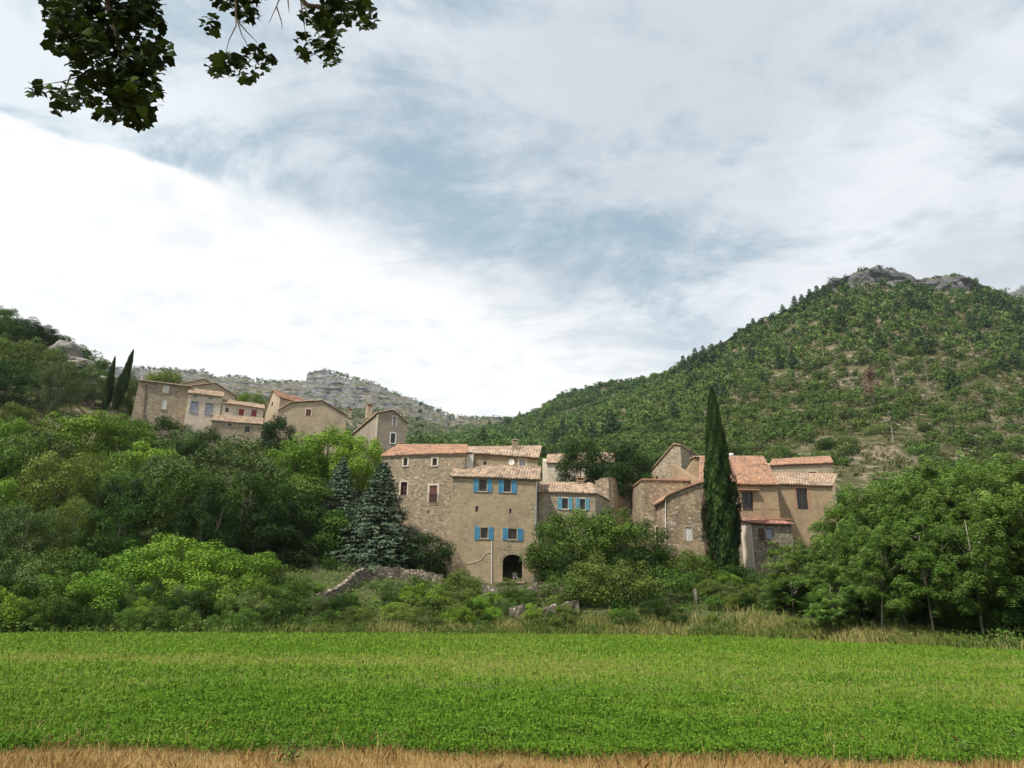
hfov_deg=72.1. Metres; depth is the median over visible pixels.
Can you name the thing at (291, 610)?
shrub
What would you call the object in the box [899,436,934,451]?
hill shrub
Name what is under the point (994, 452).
hill shrub
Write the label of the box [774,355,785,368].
pine tree
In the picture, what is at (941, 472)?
slender tree
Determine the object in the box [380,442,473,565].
stone house
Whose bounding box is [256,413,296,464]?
leafy tree
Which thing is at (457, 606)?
shrub
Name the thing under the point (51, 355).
leafy tree
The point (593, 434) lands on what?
pine tree
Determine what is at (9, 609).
shrub
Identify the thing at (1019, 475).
slender tree
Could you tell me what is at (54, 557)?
shrub
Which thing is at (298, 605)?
shrub
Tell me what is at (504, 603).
shrub
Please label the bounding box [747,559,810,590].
bramble bush
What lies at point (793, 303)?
pine tree
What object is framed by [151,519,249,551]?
leafy tree
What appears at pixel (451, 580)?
shrub
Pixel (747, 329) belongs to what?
pine tree
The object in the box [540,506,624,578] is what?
leafy tree
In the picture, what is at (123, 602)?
shrub
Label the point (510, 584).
shrub
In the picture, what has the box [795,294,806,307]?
pine tree
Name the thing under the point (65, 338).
hill shrub
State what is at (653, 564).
leafy tree
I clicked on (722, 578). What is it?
shrub
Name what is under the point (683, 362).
pine tree
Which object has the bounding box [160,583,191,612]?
shrub
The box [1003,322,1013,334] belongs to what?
pine tree
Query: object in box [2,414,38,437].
leafy tree
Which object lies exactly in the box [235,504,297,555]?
leafy tree
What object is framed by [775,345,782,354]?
pine tree
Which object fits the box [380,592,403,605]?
shrub
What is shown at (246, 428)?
window
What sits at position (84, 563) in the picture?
shrub
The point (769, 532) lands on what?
window
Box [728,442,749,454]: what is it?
hill shrub
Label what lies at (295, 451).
leafy tree
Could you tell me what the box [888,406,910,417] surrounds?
hill shrub
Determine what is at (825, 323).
pine tree
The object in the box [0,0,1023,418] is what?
sky
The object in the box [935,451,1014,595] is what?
slender tree
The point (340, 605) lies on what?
shrub
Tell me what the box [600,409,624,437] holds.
pine tree
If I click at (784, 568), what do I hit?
slender tree
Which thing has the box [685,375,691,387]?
pine tree
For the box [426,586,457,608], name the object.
shrub
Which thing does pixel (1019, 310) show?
pine tree
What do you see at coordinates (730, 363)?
pine tree
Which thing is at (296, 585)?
shrub
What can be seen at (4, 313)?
leafy tree
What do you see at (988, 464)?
slender tree
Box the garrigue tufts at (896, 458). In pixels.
[541,304,1023,486]
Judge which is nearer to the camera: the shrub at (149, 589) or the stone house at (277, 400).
the shrub at (149, 589)
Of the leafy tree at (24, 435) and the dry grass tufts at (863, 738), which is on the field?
the dry grass tufts at (863, 738)
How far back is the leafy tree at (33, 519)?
52.53 m
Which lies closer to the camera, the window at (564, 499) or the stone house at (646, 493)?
the window at (564, 499)
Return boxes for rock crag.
[47,340,83,357]
[64,356,96,368]
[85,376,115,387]
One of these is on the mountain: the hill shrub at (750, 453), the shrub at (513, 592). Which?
the hill shrub at (750, 453)
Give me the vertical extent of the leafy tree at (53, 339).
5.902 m
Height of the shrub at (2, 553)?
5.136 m
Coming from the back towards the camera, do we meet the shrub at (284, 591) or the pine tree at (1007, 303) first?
the pine tree at (1007, 303)
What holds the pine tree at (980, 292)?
on the mountain
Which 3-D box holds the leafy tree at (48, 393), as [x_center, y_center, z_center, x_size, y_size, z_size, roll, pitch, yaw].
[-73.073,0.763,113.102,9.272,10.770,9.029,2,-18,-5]
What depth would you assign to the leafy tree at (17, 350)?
123.08 m
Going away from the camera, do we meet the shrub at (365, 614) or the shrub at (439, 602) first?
the shrub at (365, 614)
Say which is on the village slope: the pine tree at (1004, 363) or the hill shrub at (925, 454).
the hill shrub at (925, 454)
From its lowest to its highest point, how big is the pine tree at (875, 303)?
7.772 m
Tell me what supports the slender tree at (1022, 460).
on the bank
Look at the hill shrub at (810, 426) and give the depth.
167.80 m
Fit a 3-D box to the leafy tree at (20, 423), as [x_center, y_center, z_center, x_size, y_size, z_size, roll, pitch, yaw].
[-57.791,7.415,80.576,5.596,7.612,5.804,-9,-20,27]
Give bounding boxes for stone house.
[127,379,192,442]
[182,378,211,385]
[191,382,236,404]
[262,389,306,442]
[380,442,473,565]
[447,452,540,583]
[468,439,541,487]
[537,477,611,557]
[630,478,690,548]
[650,443,698,478]
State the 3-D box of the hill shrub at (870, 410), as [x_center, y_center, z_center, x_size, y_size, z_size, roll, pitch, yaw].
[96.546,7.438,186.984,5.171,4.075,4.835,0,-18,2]
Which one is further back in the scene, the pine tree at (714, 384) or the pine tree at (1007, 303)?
the pine tree at (1007, 303)
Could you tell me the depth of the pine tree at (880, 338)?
279.26 m
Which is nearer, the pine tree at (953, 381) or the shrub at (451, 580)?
the shrub at (451, 580)
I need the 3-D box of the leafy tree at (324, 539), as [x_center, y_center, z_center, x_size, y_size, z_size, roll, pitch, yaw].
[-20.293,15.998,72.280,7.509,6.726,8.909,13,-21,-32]
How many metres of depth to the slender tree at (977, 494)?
47.26 m
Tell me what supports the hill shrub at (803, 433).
on the mountain
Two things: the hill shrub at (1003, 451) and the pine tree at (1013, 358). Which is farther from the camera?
the pine tree at (1013, 358)
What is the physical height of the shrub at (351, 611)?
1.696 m
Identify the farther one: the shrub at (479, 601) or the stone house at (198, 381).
the stone house at (198, 381)
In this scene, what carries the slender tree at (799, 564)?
on the bank
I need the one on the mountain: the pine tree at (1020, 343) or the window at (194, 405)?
the pine tree at (1020, 343)
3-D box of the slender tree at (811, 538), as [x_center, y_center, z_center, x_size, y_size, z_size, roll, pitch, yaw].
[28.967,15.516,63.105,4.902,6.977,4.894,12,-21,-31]
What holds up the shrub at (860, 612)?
on the bank
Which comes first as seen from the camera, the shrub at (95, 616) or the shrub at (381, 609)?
the shrub at (95, 616)
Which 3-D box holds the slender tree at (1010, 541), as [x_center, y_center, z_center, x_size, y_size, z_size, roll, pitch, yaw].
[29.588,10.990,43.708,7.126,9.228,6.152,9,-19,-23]
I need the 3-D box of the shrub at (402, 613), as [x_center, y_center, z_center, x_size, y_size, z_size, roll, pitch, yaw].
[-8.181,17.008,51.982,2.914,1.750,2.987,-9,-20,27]
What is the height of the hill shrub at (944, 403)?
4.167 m
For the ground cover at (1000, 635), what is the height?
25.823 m
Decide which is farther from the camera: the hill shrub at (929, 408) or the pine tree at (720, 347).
the pine tree at (720, 347)
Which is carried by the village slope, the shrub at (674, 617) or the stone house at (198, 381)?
the stone house at (198, 381)
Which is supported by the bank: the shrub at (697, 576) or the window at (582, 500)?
the shrub at (697, 576)
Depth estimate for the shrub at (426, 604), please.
55.43 m
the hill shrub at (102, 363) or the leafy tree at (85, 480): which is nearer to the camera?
the leafy tree at (85, 480)
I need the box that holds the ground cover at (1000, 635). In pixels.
[0,449,1023,648]
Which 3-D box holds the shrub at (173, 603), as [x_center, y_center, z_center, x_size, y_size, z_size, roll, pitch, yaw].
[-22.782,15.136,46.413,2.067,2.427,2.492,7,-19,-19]
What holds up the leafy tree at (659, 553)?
on the bank
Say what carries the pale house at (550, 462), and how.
on the village slope
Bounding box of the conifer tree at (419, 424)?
[413,403,425,443]
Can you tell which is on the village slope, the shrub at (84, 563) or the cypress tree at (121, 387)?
the cypress tree at (121, 387)
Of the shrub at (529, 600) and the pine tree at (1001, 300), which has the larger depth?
the pine tree at (1001, 300)
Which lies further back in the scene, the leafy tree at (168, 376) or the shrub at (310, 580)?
the leafy tree at (168, 376)
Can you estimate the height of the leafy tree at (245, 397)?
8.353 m
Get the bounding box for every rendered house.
[183,388,224,441]
[208,399,264,448]
[276,399,352,453]
[350,403,408,472]
[654,481,708,559]
[671,456,791,520]
[768,456,836,502]
[773,472,837,546]
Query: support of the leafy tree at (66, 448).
on the bank
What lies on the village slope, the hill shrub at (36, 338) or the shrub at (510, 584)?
the hill shrub at (36, 338)
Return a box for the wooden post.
[693,589,697,603]
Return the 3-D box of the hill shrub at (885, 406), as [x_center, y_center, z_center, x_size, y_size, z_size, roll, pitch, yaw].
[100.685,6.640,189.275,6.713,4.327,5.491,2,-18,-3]
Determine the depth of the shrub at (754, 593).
57.30 m
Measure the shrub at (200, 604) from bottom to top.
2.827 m
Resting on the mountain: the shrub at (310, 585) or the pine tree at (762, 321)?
the pine tree at (762, 321)
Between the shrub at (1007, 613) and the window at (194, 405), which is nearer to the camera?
the shrub at (1007, 613)
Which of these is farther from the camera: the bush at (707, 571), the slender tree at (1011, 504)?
the bush at (707, 571)
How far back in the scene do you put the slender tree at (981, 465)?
62.62 m
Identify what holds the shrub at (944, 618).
on the bank
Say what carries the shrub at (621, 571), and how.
on the bank
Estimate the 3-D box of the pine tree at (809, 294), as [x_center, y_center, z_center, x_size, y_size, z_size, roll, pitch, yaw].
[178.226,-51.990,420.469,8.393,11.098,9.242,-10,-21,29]
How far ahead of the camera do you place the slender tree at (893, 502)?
51.07 m
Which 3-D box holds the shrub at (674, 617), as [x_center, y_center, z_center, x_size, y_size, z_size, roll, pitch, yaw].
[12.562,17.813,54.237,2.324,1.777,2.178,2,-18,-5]
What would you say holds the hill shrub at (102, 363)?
on the village slope
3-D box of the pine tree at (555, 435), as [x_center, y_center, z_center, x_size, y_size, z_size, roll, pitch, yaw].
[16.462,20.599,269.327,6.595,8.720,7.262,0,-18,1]
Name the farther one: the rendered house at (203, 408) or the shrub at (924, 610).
the rendered house at (203, 408)
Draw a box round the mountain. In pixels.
[532,265,1023,466]
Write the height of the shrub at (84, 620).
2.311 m
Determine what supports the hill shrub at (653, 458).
on the mountain
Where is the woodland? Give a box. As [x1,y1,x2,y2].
[108,285,1023,436]
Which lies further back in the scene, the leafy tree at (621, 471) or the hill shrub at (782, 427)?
the hill shrub at (782, 427)
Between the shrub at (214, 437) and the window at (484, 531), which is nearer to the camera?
the window at (484, 531)
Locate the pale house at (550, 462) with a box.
[542,452,614,481]
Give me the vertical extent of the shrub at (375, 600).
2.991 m
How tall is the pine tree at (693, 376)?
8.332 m
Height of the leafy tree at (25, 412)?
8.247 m
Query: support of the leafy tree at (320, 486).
on the bank
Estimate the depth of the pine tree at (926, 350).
274.82 m
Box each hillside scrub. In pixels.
[0,323,1023,476]
[349,265,1023,445]
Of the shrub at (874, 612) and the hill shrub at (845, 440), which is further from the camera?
the hill shrub at (845, 440)
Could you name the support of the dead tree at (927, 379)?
on the mountain
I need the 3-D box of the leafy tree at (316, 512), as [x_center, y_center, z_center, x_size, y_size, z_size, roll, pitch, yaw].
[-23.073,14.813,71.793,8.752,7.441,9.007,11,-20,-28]
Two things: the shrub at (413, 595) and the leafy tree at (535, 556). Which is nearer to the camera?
the shrub at (413, 595)
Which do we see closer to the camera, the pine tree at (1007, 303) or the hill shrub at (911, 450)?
the hill shrub at (911, 450)
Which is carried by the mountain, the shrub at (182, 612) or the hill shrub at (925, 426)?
the hill shrub at (925, 426)
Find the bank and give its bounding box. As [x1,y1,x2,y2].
[2,448,1023,649]
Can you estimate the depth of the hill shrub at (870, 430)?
157.52 m
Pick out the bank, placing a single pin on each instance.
(323, 574)
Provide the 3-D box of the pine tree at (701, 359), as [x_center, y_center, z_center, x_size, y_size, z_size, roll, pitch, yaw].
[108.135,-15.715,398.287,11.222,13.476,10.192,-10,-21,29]
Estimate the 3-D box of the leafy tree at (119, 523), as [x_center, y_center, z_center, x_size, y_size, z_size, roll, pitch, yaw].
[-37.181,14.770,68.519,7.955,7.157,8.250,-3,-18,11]
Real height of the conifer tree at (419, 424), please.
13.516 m
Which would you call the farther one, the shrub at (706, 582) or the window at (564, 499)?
the window at (564, 499)
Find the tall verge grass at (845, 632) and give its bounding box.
[0,604,1023,649]
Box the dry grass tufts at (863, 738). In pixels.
[3,713,1023,767]
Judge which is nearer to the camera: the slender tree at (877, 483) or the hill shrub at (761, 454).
the slender tree at (877, 483)
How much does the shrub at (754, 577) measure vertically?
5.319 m
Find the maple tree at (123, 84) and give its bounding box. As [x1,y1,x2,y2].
[24,0,380,132]
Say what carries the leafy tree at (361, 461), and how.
on the bank
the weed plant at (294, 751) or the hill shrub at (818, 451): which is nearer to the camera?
the weed plant at (294, 751)
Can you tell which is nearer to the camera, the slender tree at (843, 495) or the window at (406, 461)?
the slender tree at (843, 495)
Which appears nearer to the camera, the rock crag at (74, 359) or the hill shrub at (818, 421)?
the rock crag at (74, 359)
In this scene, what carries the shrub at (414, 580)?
on the bank
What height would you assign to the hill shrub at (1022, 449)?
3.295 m
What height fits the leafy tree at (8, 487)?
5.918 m
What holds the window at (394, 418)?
in the rendered house at (388, 428)
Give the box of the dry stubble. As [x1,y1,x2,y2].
[0,734,1023,767]
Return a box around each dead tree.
[859,366,880,404]
[882,411,901,440]
[889,362,905,390]
[919,360,935,393]
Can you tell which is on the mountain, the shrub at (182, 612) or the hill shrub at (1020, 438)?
the hill shrub at (1020, 438)
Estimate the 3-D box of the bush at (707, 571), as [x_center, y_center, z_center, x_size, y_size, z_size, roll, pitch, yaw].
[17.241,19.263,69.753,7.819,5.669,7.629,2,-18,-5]
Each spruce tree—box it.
[314,457,364,537]
[323,462,427,571]
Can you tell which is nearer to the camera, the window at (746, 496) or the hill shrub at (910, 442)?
the window at (746, 496)
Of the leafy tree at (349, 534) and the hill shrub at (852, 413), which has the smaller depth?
the leafy tree at (349, 534)
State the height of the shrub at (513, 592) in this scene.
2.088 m
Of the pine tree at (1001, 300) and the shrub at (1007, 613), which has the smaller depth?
the shrub at (1007, 613)
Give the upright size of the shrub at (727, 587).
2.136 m
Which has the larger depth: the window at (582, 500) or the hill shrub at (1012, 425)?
the hill shrub at (1012, 425)
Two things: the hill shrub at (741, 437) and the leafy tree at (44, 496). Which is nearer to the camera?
the leafy tree at (44, 496)
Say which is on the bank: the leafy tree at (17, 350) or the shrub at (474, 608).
the shrub at (474, 608)
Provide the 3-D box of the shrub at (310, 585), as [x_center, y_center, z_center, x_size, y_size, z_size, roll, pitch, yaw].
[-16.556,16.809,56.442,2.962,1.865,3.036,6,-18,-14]
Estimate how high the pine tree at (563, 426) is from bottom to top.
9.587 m
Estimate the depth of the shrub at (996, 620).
41.40 m
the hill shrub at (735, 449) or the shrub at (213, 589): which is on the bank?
the shrub at (213, 589)
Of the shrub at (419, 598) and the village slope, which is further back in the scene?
the village slope
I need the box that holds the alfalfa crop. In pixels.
[0,630,1023,766]
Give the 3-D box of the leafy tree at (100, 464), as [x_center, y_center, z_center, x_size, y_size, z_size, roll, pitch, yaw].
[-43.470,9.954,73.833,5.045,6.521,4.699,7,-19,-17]
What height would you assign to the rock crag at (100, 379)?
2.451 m
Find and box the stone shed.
[739,517,794,572]
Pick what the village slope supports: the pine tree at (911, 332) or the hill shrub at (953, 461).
the hill shrub at (953, 461)
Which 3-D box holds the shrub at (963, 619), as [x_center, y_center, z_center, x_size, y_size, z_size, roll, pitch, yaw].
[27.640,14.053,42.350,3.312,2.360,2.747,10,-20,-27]
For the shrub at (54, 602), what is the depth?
41.25 m
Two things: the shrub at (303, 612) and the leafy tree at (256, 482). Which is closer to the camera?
the shrub at (303, 612)
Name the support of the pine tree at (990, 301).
on the mountain
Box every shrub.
[0,548,50,577]
[0,549,32,578]
[0,559,48,614]
[0,572,19,605]
[0,585,30,631]
[0,598,44,632]
[1,573,70,616]
[3,547,91,604]
[20,592,77,632]
[29,336,46,349]
[32,569,98,623]
[44,375,69,387]
[44,545,108,606]
[49,346,69,355]
[49,600,94,631]
[50,569,130,621]
[59,335,75,341]
[64,360,88,371]
[80,345,96,364]
[84,363,102,373]
[86,350,103,358]
[87,369,107,375]
[87,609,115,631]
[91,357,111,371]
[95,593,132,622]
[109,607,147,631]
[112,579,141,615]
[124,596,154,620]
[127,415,193,456]
[133,577,172,614]
[138,605,178,631]
[152,595,182,622]
[154,429,211,464]
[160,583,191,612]
[165,605,202,631]
[176,425,233,463]
[176,589,215,622]
[190,581,226,618]
[201,614,221,630]
[212,594,239,621]
[214,581,253,616]
[222,606,260,631]
[231,590,273,624]
[240,577,280,617]
[260,610,285,628]
[262,574,304,603]
[262,581,304,614]
[265,598,299,622]
[274,601,301,619]
[286,614,309,627]
[290,582,324,600]
[293,603,305,615]
[300,596,333,617]
[301,576,316,590]
[303,581,326,599]
[308,553,348,570]
[311,615,325,623]
[318,609,346,623]
[319,595,346,615]
[329,594,352,612]
[338,607,360,624]
[340,592,361,608]
[346,605,366,618]
[355,610,377,625]
[368,578,412,597]
[370,597,378,606]
[379,602,405,619]
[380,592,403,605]
[380,602,419,623]
[390,584,418,602]
[395,583,457,610]
[400,593,419,609]
[401,615,423,630]
[402,531,456,573]
[402,575,433,587]
[408,596,422,607]
[411,606,446,627]
[416,596,445,613]
[421,599,438,614]
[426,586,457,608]
[435,567,482,600]
[437,584,453,598]
[438,612,458,622]
[446,603,466,620]
[449,606,476,626]
[452,593,467,602]
[454,599,485,614]
[466,597,492,618]
[469,591,506,611]
[469,604,484,620]
[477,613,494,623]
[485,586,523,607]
[485,606,504,620]
[491,598,516,617]
[493,577,517,588]
[503,590,523,605]
[515,587,540,606]
[517,588,536,602]
[521,603,543,619]
[531,610,544,623]
[538,571,606,609]
[545,611,558,624]
[546,612,575,630]
[553,602,580,621]
[555,550,630,606]
[584,597,644,623]
[594,558,673,608]
[607,607,641,629]
[631,565,699,613]
[637,598,672,621]
[647,454,656,464]
[662,438,676,446]
[663,603,690,624]
[686,572,707,587]
[690,578,721,597]
[702,613,717,623]
[705,596,725,610]
[708,582,725,597]
[709,563,766,589]
[716,581,742,605]
[717,572,742,590]
[724,593,743,611]
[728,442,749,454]
[734,434,754,446]
[735,592,755,610]
[738,441,759,453]
[739,603,764,611]
[741,451,757,455]
[742,570,767,586]
[742,583,764,601]
[748,582,766,594]
[748,590,762,604]
[755,449,775,458]
[755,591,781,609]
[759,426,777,437]
[764,580,806,611]
[770,421,791,428]
[772,441,796,455]
[779,423,799,433]
[779,584,811,612]
[782,421,798,427]
[784,617,801,627]
[791,430,815,441]
[795,592,836,613]
[797,423,820,432]
[803,411,821,420]
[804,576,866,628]
[810,450,823,455]
[812,450,834,458]
[814,416,832,427]
[814,437,838,449]
[825,454,850,465]
[830,588,873,619]
[836,431,861,443]
[838,598,886,619]
[839,406,862,418]
[841,443,860,454]
[856,597,901,619]
[862,423,890,434]
[865,405,886,414]
[869,585,924,620]
[873,420,897,430]
[876,400,892,410]
[884,590,933,625]
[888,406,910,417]
[888,410,909,420]
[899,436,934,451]
[901,600,951,629]
[903,443,932,454]
[915,421,937,431]
[917,405,940,413]
[920,452,947,463]
[928,601,986,634]
[932,452,958,465]
[937,400,952,412]
[937,408,959,421]
[944,597,996,634]
[954,412,978,420]
[957,590,1020,636]
[967,457,992,464]
[970,593,1023,639]
[972,424,994,436]
[982,448,1010,461]
[989,445,1009,455]
[993,421,1020,431]
[993,598,1023,634]
[1008,437,1023,444]
[1019,442,1023,452]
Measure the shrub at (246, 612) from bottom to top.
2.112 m
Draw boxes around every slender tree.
[759,555,807,595]
[761,572,813,614]
[763,538,805,575]
[780,548,831,589]
[792,551,813,579]
[797,551,852,594]
[801,555,859,620]
[807,504,842,578]
[808,519,840,561]
[811,507,857,571]
[818,503,887,568]
[826,503,853,524]
[828,472,885,578]
[828,516,911,614]
[832,481,914,578]
[837,532,927,627]
[850,518,927,626]
[857,485,950,591]
[860,466,927,599]
[863,487,988,602]
[873,459,965,600]
[873,489,949,600]
[873,507,977,633]
[886,455,944,486]
[889,461,1020,585]
[913,471,1023,600]
[917,494,1023,636]
[923,471,959,544]
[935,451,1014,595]
[937,461,997,473]
[938,454,1006,489]
[939,465,951,474]
[940,493,1023,601]
[943,453,1023,599]
[955,464,1023,597]
[964,459,1023,475]
[965,482,1023,588]
[978,462,1023,496]
[986,481,1023,574]
[989,464,1023,566]
[1005,457,1022,465]
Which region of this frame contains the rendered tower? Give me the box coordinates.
[686,456,699,477]
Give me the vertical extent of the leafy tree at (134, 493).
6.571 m
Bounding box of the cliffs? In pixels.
[103,287,1023,436]
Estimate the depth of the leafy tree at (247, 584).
51.21 m
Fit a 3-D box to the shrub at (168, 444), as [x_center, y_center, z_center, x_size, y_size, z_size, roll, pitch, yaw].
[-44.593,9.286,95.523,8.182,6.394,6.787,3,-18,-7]
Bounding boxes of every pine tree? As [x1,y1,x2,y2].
[475,427,490,441]
[548,427,561,445]
[558,419,569,433]
[573,414,583,429]
[584,422,599,438]
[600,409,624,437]
[668,401,681,418]
[677,355,686,369]
[684,359,695,373]
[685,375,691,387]
[687,348,698,362]
[689,373,695,386]
[694,345,711,368]
[706,344,718,362]
[707,382,719,400]
[716,340,725,356]
[717,384,730,403]
[725,360,734,372]
[732,332,738,345]
[743,324,753,336]
[744,348,756,363]
[748,318,757,330]
[758,318,766,328]
[758,372,770,387]
[767,314,775,325]
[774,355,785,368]
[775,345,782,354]
[778,304,787,317]
[784,350,800,367]
[789,296,797,310]
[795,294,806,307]
[804,289,813,305]
[811,286,820,300]
[817,285,826,299]
[822,319,831,328]
[823,285,835,296]
[835,312,848,326]
[841,299,850,311]
[863,312,877,327]
[871,301,881,312]
[872,331,888,348]
[901,291,919,307]
[909,328,913,336]
[911,328,925,344]
[916,295,932,311]
[921,341,933,353]
[923,339,934,351]
[928,334,938,346]
[942,303,956,316]
[943,369,963,390]
[946,312,955,323]
[964,311,975,321]
[966,317,980,330]
[972,330,991,346]
[974,286,985,299]
[979,314,991,326]
[983,291,997,307]
[992,292,1006,309]
[998,355,1013,370]
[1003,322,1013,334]
[1005,300,1018,314]
[1007,352,1023,368]
[1011,315,1023,325]
[1015,305,1023,320]
[1016,337,1023,350]
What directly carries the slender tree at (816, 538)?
on the bank
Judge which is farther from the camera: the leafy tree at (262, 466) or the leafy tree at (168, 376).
the leafy tree at (168, 376)
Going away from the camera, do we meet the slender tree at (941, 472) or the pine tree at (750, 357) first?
the slender tree at (941, 472)
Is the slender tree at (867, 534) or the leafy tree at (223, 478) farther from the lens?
the leafy tree at (223, 478)
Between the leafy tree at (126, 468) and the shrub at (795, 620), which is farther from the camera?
the leafy tree at (126, 468)
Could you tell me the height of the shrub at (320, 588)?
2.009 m
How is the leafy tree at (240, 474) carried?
on the bank
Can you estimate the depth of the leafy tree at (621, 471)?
87.88 m
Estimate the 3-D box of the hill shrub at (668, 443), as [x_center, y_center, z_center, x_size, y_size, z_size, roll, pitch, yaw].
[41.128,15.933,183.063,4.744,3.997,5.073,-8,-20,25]
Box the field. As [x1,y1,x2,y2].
[0,641,1023,767]
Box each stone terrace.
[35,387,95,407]
[482,582,563,600]
[508,600,578,620]
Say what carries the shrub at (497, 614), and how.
on the bank
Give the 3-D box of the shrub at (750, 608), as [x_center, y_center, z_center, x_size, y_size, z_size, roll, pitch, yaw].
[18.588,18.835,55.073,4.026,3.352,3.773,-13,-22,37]
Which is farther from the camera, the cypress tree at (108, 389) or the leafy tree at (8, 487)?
the cypress tree at (108, 389)
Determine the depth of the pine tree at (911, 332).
301.45 m
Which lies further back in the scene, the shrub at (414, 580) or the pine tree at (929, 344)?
the pine tree at (929, 344)
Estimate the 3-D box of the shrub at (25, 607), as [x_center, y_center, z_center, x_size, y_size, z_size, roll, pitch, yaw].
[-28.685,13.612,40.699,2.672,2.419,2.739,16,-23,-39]
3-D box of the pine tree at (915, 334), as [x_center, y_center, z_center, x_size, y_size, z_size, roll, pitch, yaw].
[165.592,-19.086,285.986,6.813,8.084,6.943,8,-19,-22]
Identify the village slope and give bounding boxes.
[0,330,932,507]
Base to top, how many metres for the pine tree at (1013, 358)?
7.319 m
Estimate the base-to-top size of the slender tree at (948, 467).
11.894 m
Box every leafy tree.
[0,305,19,333]
[0,337,45,383]
[0,358,44,407]
[0,401,52,434]
[0,416,30,448]
[0,426,78,502]
[0,432,55,501]
[0,438,34,506]
[0,477,29,530]
[0,487,13,548]
[0,501,43,529]
[0,502,66,572]
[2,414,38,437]
[3,431,43,460]
[4,316,50,343]
[13,340,63,379]
[15,450,102,525]
[23,353,89,416]
[30,325,60,348]
[31,500,113,536]
[36,427,85,467]
[40,407,130,468]
[41,492,99,560]
[54,459,124,494]
[63,568,135,591]
[67,492,145,568]
[72,367,112,402]
[77,450,122,491]
[83,469,147,507]
[89,546,177,598]
[90,476,152,541]
[92,413,159,461]
[106,449,147,489]
[108,441,186,490]
[109,501,156,532]
[114,372,140,418]
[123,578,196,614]
[129,531,226,586]
[133,366,187,396]
[134,463,227,542]
[139,453,192,498]
[145,433,289,531]
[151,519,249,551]
[159,477,203,525]
[166,463,231,488]
[172,485,247,556]
[173,547,251,590]
[187,574,275,620]
[204,468,296,550]
[217,548,258,573]
[218,483,294,539]
[219,549,282,593]
[231,445,269,488]
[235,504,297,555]
[236,391,266,429]
[239,527,318,569]
[246,492,328,549]
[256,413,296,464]
[256,564,308,601]
[265,439,330,490]
[269,467,314,497]
[269,474,335,538]
[288,423,364,486]
[289,507,352,558]
[323,431,384,499]
[329,527,368,560]
[518,511,582,582]
[534,548,608,588]
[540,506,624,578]
[553,436,607,484]
[581,506,650,574]
[594,458,612,479]
[601,442,653,504]
[601,546,667,587]
[614,517,679,571]
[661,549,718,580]
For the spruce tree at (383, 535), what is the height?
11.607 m
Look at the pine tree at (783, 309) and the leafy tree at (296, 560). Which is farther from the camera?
the pine tree at (783, 309)
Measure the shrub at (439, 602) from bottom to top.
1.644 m
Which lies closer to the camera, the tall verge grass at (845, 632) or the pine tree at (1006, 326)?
the tall verge grass at (845, 632)
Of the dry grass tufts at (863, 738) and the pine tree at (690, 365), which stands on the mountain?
the pine tree at (690, 365)
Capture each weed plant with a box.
[273,738,310,764]
[476,726,502,746]
[950,738,981,763]
[1004,728,1023,744]
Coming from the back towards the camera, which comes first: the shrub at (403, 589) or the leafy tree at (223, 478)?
the leafy tree at (223, 478)
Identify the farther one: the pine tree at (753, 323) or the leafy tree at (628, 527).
the pine tree at (753, 323)
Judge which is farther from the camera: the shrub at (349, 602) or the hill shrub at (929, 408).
the hill shrub at (929, 408)
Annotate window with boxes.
[189,401,198,412]
[204,402,213,414]
[243,425,250,431]
[389,432,396,443]
[392,415,396,425]
[399,481,408,494]
[402,457,408,466]
[427,484,438,501]
[431,457,438,466]
[478,480,486,491]
[480,528,488,538]
[503,480,511,492]
[507,529,517,539]
[518,458,526,465]
[561,497,568,509]
[580,498,586,510]
[683,526,693,540]
[742,492,752,510]
[766,528,772,538]
[793,486,811,509]
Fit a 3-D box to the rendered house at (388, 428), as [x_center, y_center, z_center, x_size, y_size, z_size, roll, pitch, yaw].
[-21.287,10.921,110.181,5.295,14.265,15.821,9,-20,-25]
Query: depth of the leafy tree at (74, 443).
87.05 m
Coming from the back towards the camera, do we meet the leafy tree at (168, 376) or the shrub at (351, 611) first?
the leafy tree at (168, 376)
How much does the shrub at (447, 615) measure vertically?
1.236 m
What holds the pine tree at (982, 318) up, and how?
on the mountain
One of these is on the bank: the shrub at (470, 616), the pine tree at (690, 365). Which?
the shrub at (470, 616)
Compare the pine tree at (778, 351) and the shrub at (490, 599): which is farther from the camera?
the pine tree at (778, 351)
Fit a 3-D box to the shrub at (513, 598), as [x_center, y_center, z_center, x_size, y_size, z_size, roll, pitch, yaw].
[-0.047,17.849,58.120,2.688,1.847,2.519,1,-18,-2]
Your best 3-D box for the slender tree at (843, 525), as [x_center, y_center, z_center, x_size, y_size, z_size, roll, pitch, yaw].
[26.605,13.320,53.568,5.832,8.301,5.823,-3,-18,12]
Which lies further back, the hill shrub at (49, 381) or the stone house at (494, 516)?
the hill shrub at (49, 381)
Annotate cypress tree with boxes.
[101,356,115,409]
[112,349,133,410]
[700,387,742,579]
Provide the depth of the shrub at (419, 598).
56.39 m
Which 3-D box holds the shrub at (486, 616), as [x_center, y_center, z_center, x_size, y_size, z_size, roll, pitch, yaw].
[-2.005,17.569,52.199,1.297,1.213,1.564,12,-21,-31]
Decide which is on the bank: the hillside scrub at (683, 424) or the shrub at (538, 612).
the shrub at (538, 612)
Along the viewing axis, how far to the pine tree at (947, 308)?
347.26 m
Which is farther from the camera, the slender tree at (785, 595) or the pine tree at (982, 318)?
the pine tree at (982, 318)
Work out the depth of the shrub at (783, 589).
53.91 m
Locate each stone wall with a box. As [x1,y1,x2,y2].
[310,566,442,603]
[595,477,631,533]
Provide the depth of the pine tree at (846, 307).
354.12 m

